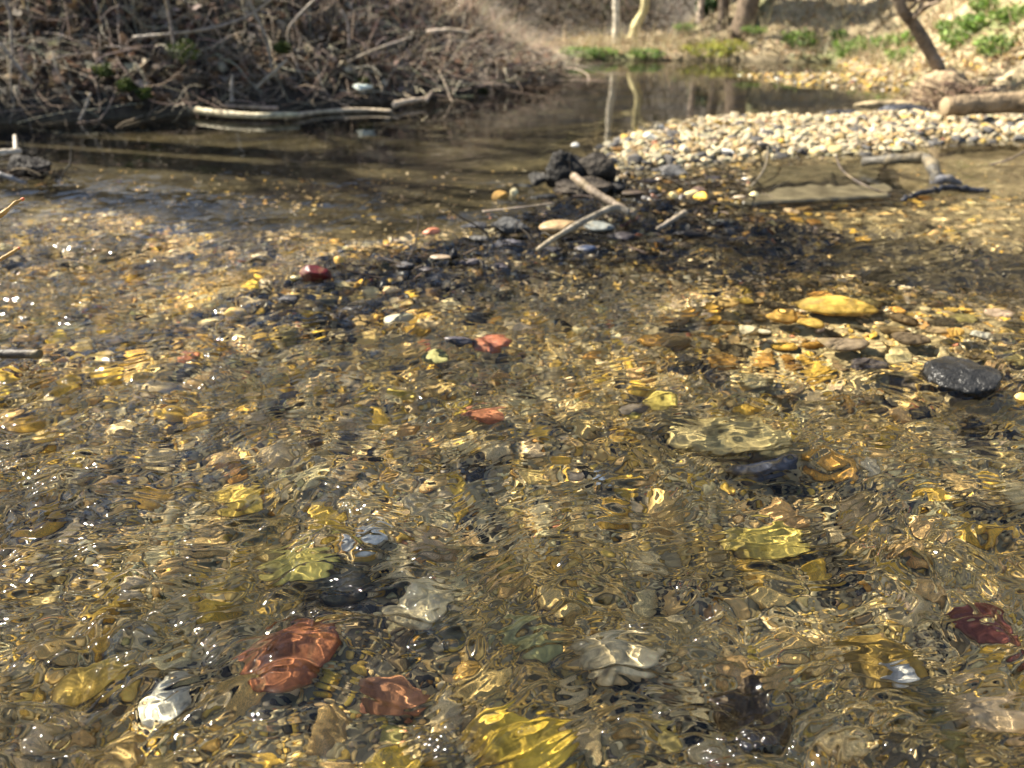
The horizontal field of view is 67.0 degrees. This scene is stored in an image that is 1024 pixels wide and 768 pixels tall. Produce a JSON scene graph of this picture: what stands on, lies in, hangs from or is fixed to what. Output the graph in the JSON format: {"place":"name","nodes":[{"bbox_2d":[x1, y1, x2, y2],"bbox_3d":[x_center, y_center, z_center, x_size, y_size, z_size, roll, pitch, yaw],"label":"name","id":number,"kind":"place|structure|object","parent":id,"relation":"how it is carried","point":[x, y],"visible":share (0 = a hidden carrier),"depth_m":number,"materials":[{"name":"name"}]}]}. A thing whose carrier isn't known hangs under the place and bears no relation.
{"place":"outdoors","nodes":[
{"label":"outdoors","id":0,"kind":"place"},
{"bbox_2d":[0,59,1023,767],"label":"water","id":1,"kind":"structure","parent":0,"point":[316,523],"depth_m":1.15,"materials":[{"name":"liquid"}]},
{"bbox_2d":[0,148,21,156],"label":"pale stick","id":2,"kind":"object","parent":1,"relation":"on","point":[3,153],"visible":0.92,"depth_m":2.94,"materials":[{"name":"wood"}]},
{"bbox_2d":[0,172,26,183],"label":"dark stick","id":3,"kind":"object","parent":1,"relation":"on","point":[8,177],"visible":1,"depth_m":2.66,"materials":[{"name":"wood"}]},
{"bbox_2d":[0,349,42,358],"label":"dark stick","id":4,"kind":"object","parent":1,"relation":"on","point":[22,353],"visible":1,"depth_m":1.39,"materials":[{"name":"wood"}]},
{"bbox_2d":[7,155,51,179],"bbox_3d":[-1.712,-0.768,2.757,0.165,0.100,0.131,0,27,0],"label":"rock","id":5,"kind":"object","parent":1,"relation":"on","point":[20,161],"visible":0.71,"depth_m":2.72,"materials":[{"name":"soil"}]},
{"bbox_2d":[186,105,298,118],"bbox_3d":[-1.525,-1.442,4.085,0.905,0.046,0.175,13,30,24],"label":"shore stick","id":6,"kind":"object","parent":1,"relation":"on","point":[198,110],"visible":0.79,"depth_m":3.95,"materials":[{"name":"wood"}]},
{"bbox_2d":[220,103,277,109],"bbox_3d":[-1.440,-1.492,4.162,0.406,0.026,0.034,9,28,17],"label":"shore stick","id":7,"kind":"object","parent":1,"relation":"on","point":[232,106],"visible":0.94,"depth_m":4.14,"materials":[{"name":"wood"}]},
{"bbox_2d":[278,294,297,300],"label":"crest stone","id":8,"kind":"object","parent":1,"relation":"on","point":[290,297],"visible":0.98,"depth_m":1.68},
{"bbox_2d":[299,265,331,281],"bbox_3d":[-0.459,-0.257,1.813,0.076,0.048,0.056,0,27,0],"label":"maroon stone","id":9,"kind":"object","parent":1,"relation":"on","point":[311,272],"visible":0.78,"depth_m":1.79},
{"bbox_2d":[284,108,392,119],"bbox_3d":[-0.941,-1.453,4.141,0.584,0.029,0.160,-13,30,-24],"label":"shore stick","id":10,"kind":"object","parent":1,"relation":"on","point":[324,111],"visible":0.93,"depth_m":4.20,"materials":[{"name":"wood"}]},
{"bbox_2d":[391,97,425,107],"bbox_3d":[-0.596,-1.614,4.423,0.067,0.034,0.311,16,31,28],"label":"shore stick","id":11,"kind":"object","parent":1,"relation":"on","point":[395,104],"visible":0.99,"depth_m":4.43,"materials":[{"name":"wood"}]},
{"bbox_2d":[413,721,458,756],"bbox_3d":[-0.066,0.321,0.692,0.041,0.008,0.042,-10,29,-19],"label":"air bubble","id":12,"kind":"object","parent":1,"relation":"in","point":[438,742],"visible":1,"depth_m":0.70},
{"bbox_2d":[426,349,447,362],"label":"green stone","id":13,"kind":"object","parent":1,"relation":"in","point":[433,354],"visible":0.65,"depth_m":1.45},
{"bbox_2d":[458,258,479,265],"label":"crest stone","id":14,"kind":"object","parent":1,"relation":"on","point":[473,261],"visible":0.95,"depth_m":1.93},
{"bbox_2d":[460,221,486,228],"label":"dark stone","id":15,"kind":"object","parent":1,"relation":"on","point":[480,224],"visible":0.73,"depth_m":2.18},
{"bbox_2d":[468,235,489,240],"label":"crest stone","id":16,"kind":"object","parent":1,"relation":"on","point":[479,238],"visible":1,"depth_m":2.10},
{"bbox_2d":[492,190,508,198],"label":"orange stone","id":17,"kind":"object","parent":1,"relation":"on","point":[499,194],"visible":0.77,"depth_m":2.49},
{"bbox_2d":[491,217,529,233],"bbox_3d":[-0.004,-0.447,2.186,0.105,0.043,0.064,16,31,29],"label":"dark stone","id":18,"kind":"object","parent":1,"relation":"on","point":[505,225],"visible":0.94,"depth_m":2.17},
{"bbox_2d":[483,202,554,212],"bbox_3d":[0.021,-0.527,2.310,0.218,0.024,0.010,-4,27,-7],"label":"thin stick","id":19,"kind":"object","parent":1,"relation":"on","point":[515,208],"visible":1,"depth_m":2.31,"materials":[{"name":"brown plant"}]},
{"bbox_2d":[528,172,546,185],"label":"mud clod","id":20,"kind":"object","parent":1,"relation":"on","point":[537,178],"visible":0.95,"depth_m":2.64,"materials":[{"name":"soil"}]},
{"bbox_2d":[539,219,578,234],"bbox_3d":[0.133,-0.436,2.150,0.117,0.037,0.078,0,27,0],"label":"tan stone","id":21,"kind":"object","parent":1,"relation":"on","point":[554,226],"visible":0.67,"depth_m":2.12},
{"bbox_2d":[545,150,584,186],"bbox_3d":[0.193,-0.735,2.652,0.163,0.136,0.135,0,27,0],"label":"rock","id":22,"kind":"object","parent":1,"relation":"on","point":[557,168],"visible":0.77,"depth_m":2.61,"materials":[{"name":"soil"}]},
{"bbox_2d":[536,204,630,250],"bbox_3d":[0.184,-0.426,2.077,0.056,0.044,0.406,23,35,37],"label":"peeled stick","id":23,"kind":"object","parent":1,"relation":"on","point":[622,209],"visible":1,"depth_m":2.10,"materials":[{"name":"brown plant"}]},
{"bbox_2d":[579,152,616,181],"bbox_3d":[0.295,-0.738,2.654,0.122,0.105,0.140,-23,35,-38],"label":"dark boulder","id":24,"kind":"object","parent":1,"relation":"on","point":[601,165],"visible":0.64,"depth_m":2.61,"materials":[{"name":"stone"}]},
{"bbox_2d":[584,221,614,231],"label":"grey stone","id":25,"kind":"object","parent":1,"relation":"on","point":[597,226],"visible":0.96,"depth_m":2.17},
{"bbox_2d":[570,172,636,220],"bbox_3d":[0.267,-0.554,2.270,0.036,0.099,0.253,-22,35,-37],"label":"cut stick","id":26,"kind":"object","parent":1,"relation":"on","point":[583,184],"visible":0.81,"depth_m":2.27,"materials":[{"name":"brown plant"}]},
{"bbox_2d":[609,181,625,191],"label":"crest stone","id":27,"kind":"object","parent":1,"relation":"on","point":[619,186],"visible":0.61,"depth_m":2.61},
{"bbox_2d":[622,190,643,195],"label":"dark stone","id":28,"kind":"object","parent":1,"relation":"on","point":[632,193],"visible":0.93,"depth_m":2.54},
{"bbox_2d":[655,210,687,229],"bbox_3d":[0.466,-0.474,2.232,0.025,0.024,0.192,17,32,30],"label":"wet stick","id":29,"kind":"object","parent":1,"relation":"on","point":[679,215],"visible":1,"depth_m":2.21,"materials":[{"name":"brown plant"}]},
{"bbox_2d":[672,230,704,237],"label":"crest stone","id":30,"kind":"object","parent":1,"relation":"on","point":[691,233],"visible":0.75,"depth_m":2.11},
{"bbox_2d":[701,733,745,766],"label":"air bubble","id":31,"kind":"object","parent":1,"relation":"on","point":[715,746],"visible":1,"depth_m":0.69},
{"bbox_2d":[735,720,777,757],"bbox_3d":[0.220,0.319,0.697,0.034,0.007,0.042,24,35,38],"label":"air bubble","id":32,"kind":"object","parent":1,"relation":"on","point":[751,728],"visible":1,"depth_m":0.70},
{"bbox_2d":[853,100,927,106],"bbox_3d":[2.203,-1.617,4.481,0.447,0.054,0.102,0,27,0],"label":"log","id":33,"kind":"object","parent":1,"relation":"on","point":[877,103],"visible":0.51,"depth_m":4.45,"materials":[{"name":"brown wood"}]},
{"bbox_2d":[861,151,943,183],"bbox_3d":[1.440,-0.794,2.812,0.105,0.101,0.338,-13,30,-24],"label":"bent branch","id":34,"kind":"object","parent":1,"relation":"in","point":[929,162],"visible":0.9,"depth_m":2.79,"materials":[{"name":"brown plant"}]},
{"bbox_2d":[878,103,934,111],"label":"dark boulder","id":35,"kind":"object","parent":1,"relation":"on","point":[902,106],"visible":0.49,"depth_m":4.20,"materials":[{"name":"black stone"}]},
{"bbox_2d":[900,184,989,199],"bbox_3d":[1.410,-0.633,2.547,0.359,0.035,0.073,-8,28,-16],"label":"dark root","id":36,"kind":"object","parent":1,"relation":"on","point":[936,189],"visible":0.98,"depth_m":2.56,"materials":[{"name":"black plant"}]},
{"bbox_2d":[930,174,962,184],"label":"stone","id":37,"kind":"object","parent":1,"relation":"on","point":[946,179],"visible":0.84,"depth_m":2.67,"materials":[{"name":"grey stone"}]},
{"bbox_2d":[0,0,1023,166],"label":"ground","id":38,"kind":"structure","parent":0,"point":[124,111],"depth_m":4.66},
{"bbox_2d":[0,197,24,217],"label":"willow twig","id":39,"kind":"object","parent":38,"relation":"on","point":[5,211],"visible":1,"depth_m":0.97,"materials":[{"name":"wood"}]},
{"bbox_2d":[91,63,116,77],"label":"moss tuft","id":40,"kind":"object","parent":38,"relation":"on","point":[103,70],"visible":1,"depth_m":3.89,"materials":[{"name":"green plant"}]},
{"bbox_2d":[0,0,512,53],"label":"dry grass","id":41,"kind":"structure","parent":38,"relation":"on","point":[446,5],"depth_m":5.23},
{"bbox_2d":[0,0,563,112],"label":"leaf litter","id":42,"kind":"object","parent":38,"relation":"on","point":[92,89],"visible":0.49,"depth_m":4.32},
{"bbox_2d":[0,0,624,132],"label":"twig tangle","id":43,"kind":"object","parent":38,"relation":"on","point":[215,34],"visible":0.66,"depth_m":4.31,"materials":[{"name":"brown plant"}]},
{"bbox_2d":[3,0,13,69],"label":"hanging branch","id":44,"kind":"object","parent":43,"relation":"attached to","point":[10,26],"visible":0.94,"depth_m":3.77,"materials":[{"name":"brown plant"}]},
{"bbox_2d":[0,42,33,84],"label":"hanging branch","id":45,"kind":"object","parent":43,"relation":"attached to","point":[6,51],"visible":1,"depth_m":3.79,"materials":[{"name":"brown plant"}]},
{"bbox_2d":[78,93,91,120],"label":"hanging branch","id":46,"kind":"object","parent":43,"relation":"hanging from","point":[80,118],"visible":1,"depth_m":3.89,"materials":[{"name":"brown plant"}]},
{"bbox_2d":[113,77,137,92],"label":"moss tuft","id":47,"kind":"object","parent":43,"relation":"on","point":[125,84],"visible":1,"depth_m":3.88,"materials":[{"name":"green plant"}]},
{"bbox_2d":[134,87,153,99],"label":"moss tuft","id":48,"kind":"object","parent":43,"relation":"on","point":[144,93],"visible":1,"depth_m":3.89,"materials":[{"name":"green plant"}]},
{"bbox_2d":[164,0,178,63],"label":"hanging branch","id":49,"kind":"object","parent":43,"relation":"hanging from","point":[167,4],"visible":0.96,"depth_m":3.95,"materials":[{"name":"brown plant"}]},
{"bbox_2d":[165,38,202,63],"bbox_3d":[-1.698,-1.726,4.002,0.177,0.132,0.154,0,27,0],"label":"moss tuft","id":50,"kind":"object","parent":43,"relation":"on","point":[182,55],"visible":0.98,"depth_m":3.99,"materials":[{"name":"green plant"}]},
{"bbox_2d":[132,0,271,38],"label":"hanging branch","id":51,"kind":"object","parent":43,"relation":"attached to","point":[260,8],"visible":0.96,"depth_m":4.04,"materials":[{"name":"brown plant"}]},
{"bbox_2d":[229,74,233,101],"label":"hanging branch","id":52,"kind":"object","parent":43,"relation":"hanging from","point":[231,90],"visible":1,"depth_m":4.04,"materials":[{"name":"brown plant"}]},
{"bbox_2d":[246,0,272,68],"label":"hanging branch","id":53,"kind":"object","parent":43,"relation":"hanging from","point":[251,6],"visible":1,"depth_m":4.00,"materials":[{"name":"brown plant"}]},
{"bbox_2d":[256,58,287,87],"bbox_3d":[-1.276,-1.643,4.101,0.195,0.154,0.021,0,27,0],"label":"hanging branch","id":54,"kind":"object","parent":43,"relation":"attached to","point":[271,74],"visible":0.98,"depth_m":4.09,"materials":[{"name":"brown plant"}]},
{"bbox_2d":[273,40,292,54],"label":"moss tuft","id":55,"kind":"object","parent":43,"relation":"on","point":[280,46],"visible":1,"depth_m":4.12,"materials":[{"name":"green plant"}]},
{"bbox_2d":[286,0,315,51],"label":"hanging branch","id":56,"kind":"object","parent":43,"relation":"attached to","point":[300,14],"visible":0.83,"depth_m":4.24,"materials":[{"name":"brown plant"}]},
{"bbox_2d":[353,76,370,84],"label":"moss tuft","id":57,"kind":"object","parent":43,"relation":"on","point":[366,81],"visible":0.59,"depth_m":4.47,"materials":[{"name":"green plant"}]},
{"bbox_2d":[335,36,410,68],"bbox_3d":[-0.925,-1.904,4.529,0.682,0.246,0.020,0,27,0],"label":"hanging branch","id":58,"kind":"object","parent":43,"relation":"on","point":[374,50],"visible":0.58,"depth_m":4.50,"materials":[{"name":"brown plant"}]},
{"bbox_2d":[426,28,469,34],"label":"hanging branch","id":59,"kind":"object","parent":43,"relation":"on","point":[430,31],"visible":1,"depth_m":4.82,"materials":[{"name":"brown plant"}]},
{"bbox_2d":[0,139,789,284],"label":"riffle twigs","id":60,"kind":"object","parent":38,"relation":"on","point":[413,250],"visible":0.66,"depth_m":2.33,"materials":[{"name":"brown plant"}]},
{"bbox_2d":[281,0,584,91],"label":"dead stalks","id":61,"kind":"object","parent":38,"relation":"on","point":[374,19],"visible":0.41,"depth_m":5.10,"materials":[{"name":"brown plant"}]},
{"bbox_2d":[474,0,659,29],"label":"undergrowth","id":62,"kind":"object","parent":38,"relation":"on","point":[570,14],"visible":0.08,"depth_m":9.46,"materials":[{"name":"brown plant"}]},
{"bbox_2d":[560,46,603,58],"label":"green herb","id":63,"kind":"object","parent":38,"relation":"on","point":[589,52],"visible":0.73,"depth_m":7.35,"materials":[{"name":"green plant"}]},
{"bbox_2d":[486,0,707,39],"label":"bramble thicket","id":64,"kind":"object","parent":38,"relation":"on","point":[629,15],"visible":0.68,"depth_m":8.83,"materials":[{"name":"brown plant"}]},
{"bbox_2d":[587,45,618,56],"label":"green herb","id":65,"kind":"object","parent":38,"relation":"on","point":[615,51],"visible":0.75,"depth_m":7.38,"materials":[{"name":"green plant"}]},
{"bbox_2d":[612,0,619,45],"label":"young tree","id":66,"kind":"object","parent":38,"relation":"on","point":[616,11],"visible":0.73,"depth_m":7.83,"materials":[{"name":"beige plant"}]},
{"bbox_2d":[629,0,648,38],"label":"young tree","id":67,"kind":"object","parent":38,"relation":"on","point":[640,16],"visible":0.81,"depth_m":8.13,"materials":[{"name":"beige plant"}]},
{"bbox_2d":[626,47,665,58],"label":"green herb","id":68,"kind":"object","parent":38,"relation":"on","point":[656,52],"visible":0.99,"depth_m":7.32,"materials":[{"name":"green plant"}]},
{"bbox_2d":[672,22,696,31],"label":"green herb","id":69,"kind":"object","parent":38,"relation":"on","point":[678,27],"visible":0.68,"depth_m":8.17,"materials":[{"name":"green plant"}]},
{"bbox_2d":[695,0,704,23],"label":"young tree","id":70,"kind":"object","parent":38,"relation":"on","point":[701,3],"visible":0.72,"depth_m":8.18,"materials":[{"name":"beige plant"}]},
{"bbox_2d":[694,0,717,15],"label":"ivy clump","id":71,"kind":"object","parent":38,"relation":"on","point":[707,6],"visible":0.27,"depth_m":8.19,"materials":[{"name":"green plant"}]},
{"bbox_2d":[679,42,737,57],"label":"green herb","id":72,"kind":"object","parent":38,"relation":"on","point":[722,52],"visible":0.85,"depth_m":7.37,"materials":[{"name":"green plant"}]},
{"bbox_2d":[670,189,758,197],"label":"stream cobbles","id":73,"kind":"object","parent":38,"relation":"on","point":[695,193],"depth_m":2.53,"materials":[{"name":"stone"}]},
{"bbox_2d":[716,0,729,30],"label":"dark tree","id":74,"kind":"object","parent":38,"relation":"on","point":[723,5],"visible":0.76,"depth_m":7.81,"materials":[{"name":"brown plant"}]},
{"bbox_2d":[702,37,755,51],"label":"green herb","id":75,"kind":"object","parent":38,"relation":"on","point":[745,44],"visible":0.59,"depth_m":7.47,"materials":[{"name":"green plant"}]},
{"bbox_2d":[727,0,759,38],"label":"dark tree","id":76,"kind":"object","parent":38,"relation":"on","point":[747,11],"visible":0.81,"depth_m":7.63,"materials":[{"name":"brown plant"}]},
{"bbox_2d":[740,25,768,33],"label":"green herb","id":77,"kind":"object","parent":38,"relation":"on","point":[748,28],"visible":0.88,"depth_m":7.57,"materials":[{"name":"green plant"}]},
{"bbox_2d":[519,0,1023,92],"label":"straw grass","id":78,"kind":"structure","parent":38,"relation":"on","point":[633,39],"depth_m":7.29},
{"bbox_2d":[534,0,1023,92],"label":"fallen leaves","id":79,"kind":"object","parent":38,"relation":"on","point":[991,75],"visible":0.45,"depth_m":6.53,"materials":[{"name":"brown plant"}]},
{"bbox_2d":[779,27,821,47],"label":"green herb","id":80,"kind":"object","parent":38,"relation":"on","point":[799,33],"visible":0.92,"depth_m":7.34,"materials":[{"name":"green plant"}]},
{"bbox_2d":[742,183,892,204],"bbox_3d":[1.076,-0.697,2.733,0.473,0.057,0.866,8,28,16],"label":"flat slab","id":81,"kind":"object","parent":38,"relation":"on","point":[809,192],"depth_m":2.53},
{"bbox_2d":[835,155,891,194],"bbox_3d":[1.206,-0.751,2.760,0.094,0.038,0.521,0,27,0],"label":"curved twig","id":82,"kind":"object","parent":81,"relation":"on","point":[849,176],"visible":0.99,"depth_m":2.62,"materials":[{"name":"wood"}]},
{"bbox_2d":[828,29,848,39],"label":"green herb","id":83,"kind":"object","parent":38,"relation":"on","point":[839,32],"visible":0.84,"depth_m":7.33,"materials":[{"name":"green plant"}]},
{"bbox_2d":[832,37,867,60],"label":"green herb","id":84,"kind":"object","parent":38,"relation":"on","point":[840,52],"visible":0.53,"depth_m":6.90,"materials":[{"name":"green plant"}]},
{"bbox_2d":[856,33,893,53],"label":"green herb","id":85,"kind":"object","parent":38,"relation":"on","point":[875,40],"visible":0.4,"depth_m":6.70,"materials":[{"name":"green plant"}]},
{"bbox_2d":[883,46,916,62],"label":"green herb","id":86,"kind":"object","parent":38,"relation":"on","point":[895,51],"visible":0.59,"depth_m":6.00,"materials":[{"name":"green plant"}]},
{"bbox_2d":[890,30,913,47],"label":"green herb","id":87,"kind":"object","parent":38,"relation":"on","point":[906,34],"visible":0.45,"depth_m":6.31,"materials":[{"name":"green plant"}]},
{"bbox_2d":[890,0,946,70],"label":"leaning tree","id":88,"kind":"object","parent":38,"relation":"on","point":[922,38],"visible":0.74,"depth_m":4.44,"materials":[{"name":"brown plant"}]},
{"bbox_2d":[911,66,970,106],"bbox_3d":[2.497,-1.680,4.502,0.270,0.317,0.264,0,27,0],"label":"root stump","id":89,"kind":"object","parent":38,"relation":"on","point":[952,71],"visible":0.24,"depth_m":4.43,"materials":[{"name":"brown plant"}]},
{"bbox_2d":[933,18,962,31],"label":"green herb","id":90,"kind":"object","parent":38,"relation":"on","point":[944,24],"visible":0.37,"depth_m":5.74,"materials":[{"name":"green plant"}]},
{"bbox_2d":[892,57,1018,111],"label":"root fibres","id":91,"kind":"object","parent":38,"relation":"on","point":[948,90],"visible":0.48,"depth_m":4.25,"materials":[{"name":"brown plant"}]},
{"bbox_2d":[937,25,978,48],"bbox_3d":[3.160,-2.437,5.447,0.324,0.178,0.283,0,27,0],"label":"green herb","id":92,"kind":"object","parent":38,"relation":"on","point":[949,40],"visible":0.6,"depth_m":5.40,"materials":[{"name":"green plant"}]},
{"bbox_2d":[923,356,1003,396],"bbox_3d":[0.791,0.005,1.359,0.136,0.088,0.130,-5,27,-10],"label":"grooved rock","id":93,"kind":"object","parent":38,"relation":"on","point":[966,376],"visible":0.59,"depth_m":1.32,"materials":[{"name":"black stone"}]},
{"bbox_2d":[955,9,994,33],"bbox_3d":[3.261,-2.528,5.398,0.323,0.165,0.291,0,27,0],"label":"green herb","id":94,"kind":"object","parent":38,"relation":"on","point":[971,18],"visible":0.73,"depth_m":5.36,"materials":[{"name":"green plant"}]},
{"bbox_2d":[967,0,1000,13],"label":"green herb","id":95,"kind":"object","parent":38,"relation":"on","point":[981,4],"visible":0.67,"depth_m":5.57,"materials":[{"name":"green plant"}]},
{"bbox_2d":[972,33,1018,55],"bbox_3d":[3.056,-2.123,4.870,0.289,0.158,0.277,0,27,0],"label":"green herb","id":96,"kind":"object","parent":38,"relation":"on","point":[990,49],"visible":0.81,"depth_m":4.83,"materials":[{"name":"green plant"}]},
{"bbox_2d":[989,2,1023,23],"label":"green herb","id":97,"kind":"object","parent":38,"relation":"on","point":[1001,15],"visible":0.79,"depth_m":5.10,"materials":[{"name":"green plant"}]},
{"bbox_2d":[552,176,614,195],"bbox_3d":[0.239,-0.659,2.587,0.210,0.055,0.128,0,27,0],"label":"mud clod","id":98,"kind":"object","parent":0,"point":[570,187],"visible":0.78,"depth_m":2.56,"materials":[{"name":"soil"}]},
{"bbox_2d":[614,171,753,199],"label":"riffle gravel","id":99,"kind":"structure","parent":0,"point":[625,176],"depth_m":2.58,"materials":[{"name":"stone"}]},
{"bbox_2d":[574,245,596,250],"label":"dark stone","id":100,"kind":"object","parent":99,"relation":"on","point":[585,247],"visible":0.59,"depth_m":2.00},
{"bbox_2d":[614,232,636,239],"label":"crest stone","id":101,"kind":"object","parent":99,"relation":"on","point":[623,235],"visible":0.54,"depth_m":2.09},
{"bbox_2d":[593,109,1023,176],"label":"gravel bar","id":102,"kind":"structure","parent":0,"point":[949,126],"depth_m":3.47,"materials":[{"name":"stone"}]},
{"bbox_2d":[627,154,642,164],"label":"pebble","id":103,"kind":"object","parent":102,"relation":"on","point":[637,158],"visible":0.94,"depth_m":2.95,"materials":[{"name":"stone"}]},
{"bbox_2d":[663,154,676,163],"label":"pebble","id":104,"kind":"object","parent":102,"relation":"on","point":[669,159],"visible":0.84,"depth_m":2.95,"materials":[{"name":"stone"}]},
{"bbox_2d":[661,166,687,174],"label":"crest stone","id":105,"kind":"object","parent":102,"relation":"on","point":[675,170],"visible":0.51,"depth_m":2.81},
{"bbox_2d":[827,145,841,153],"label":"pebble","id":106,"kind":"object","parent":102,"relation":"on","point":[834,149],"visible":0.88,"depth_m":3.18,"materials":[{"name":"stone"}]},
{"bbox_2d":[939,91,1023,116],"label":"fallen log","id":107,"kind":"object","parent":102,"relation":"on","point":[984,104],"visible":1,"depth_m":3.69,"materials":[{"name":"wood"}]},
{"bbox_2d":[739,39,1023,90],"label":"shoal gravel","id":108,"kind":"structure","parent":0,"point":[805,77],"depth_m":5.57,"materials":[{"name":"stone"}]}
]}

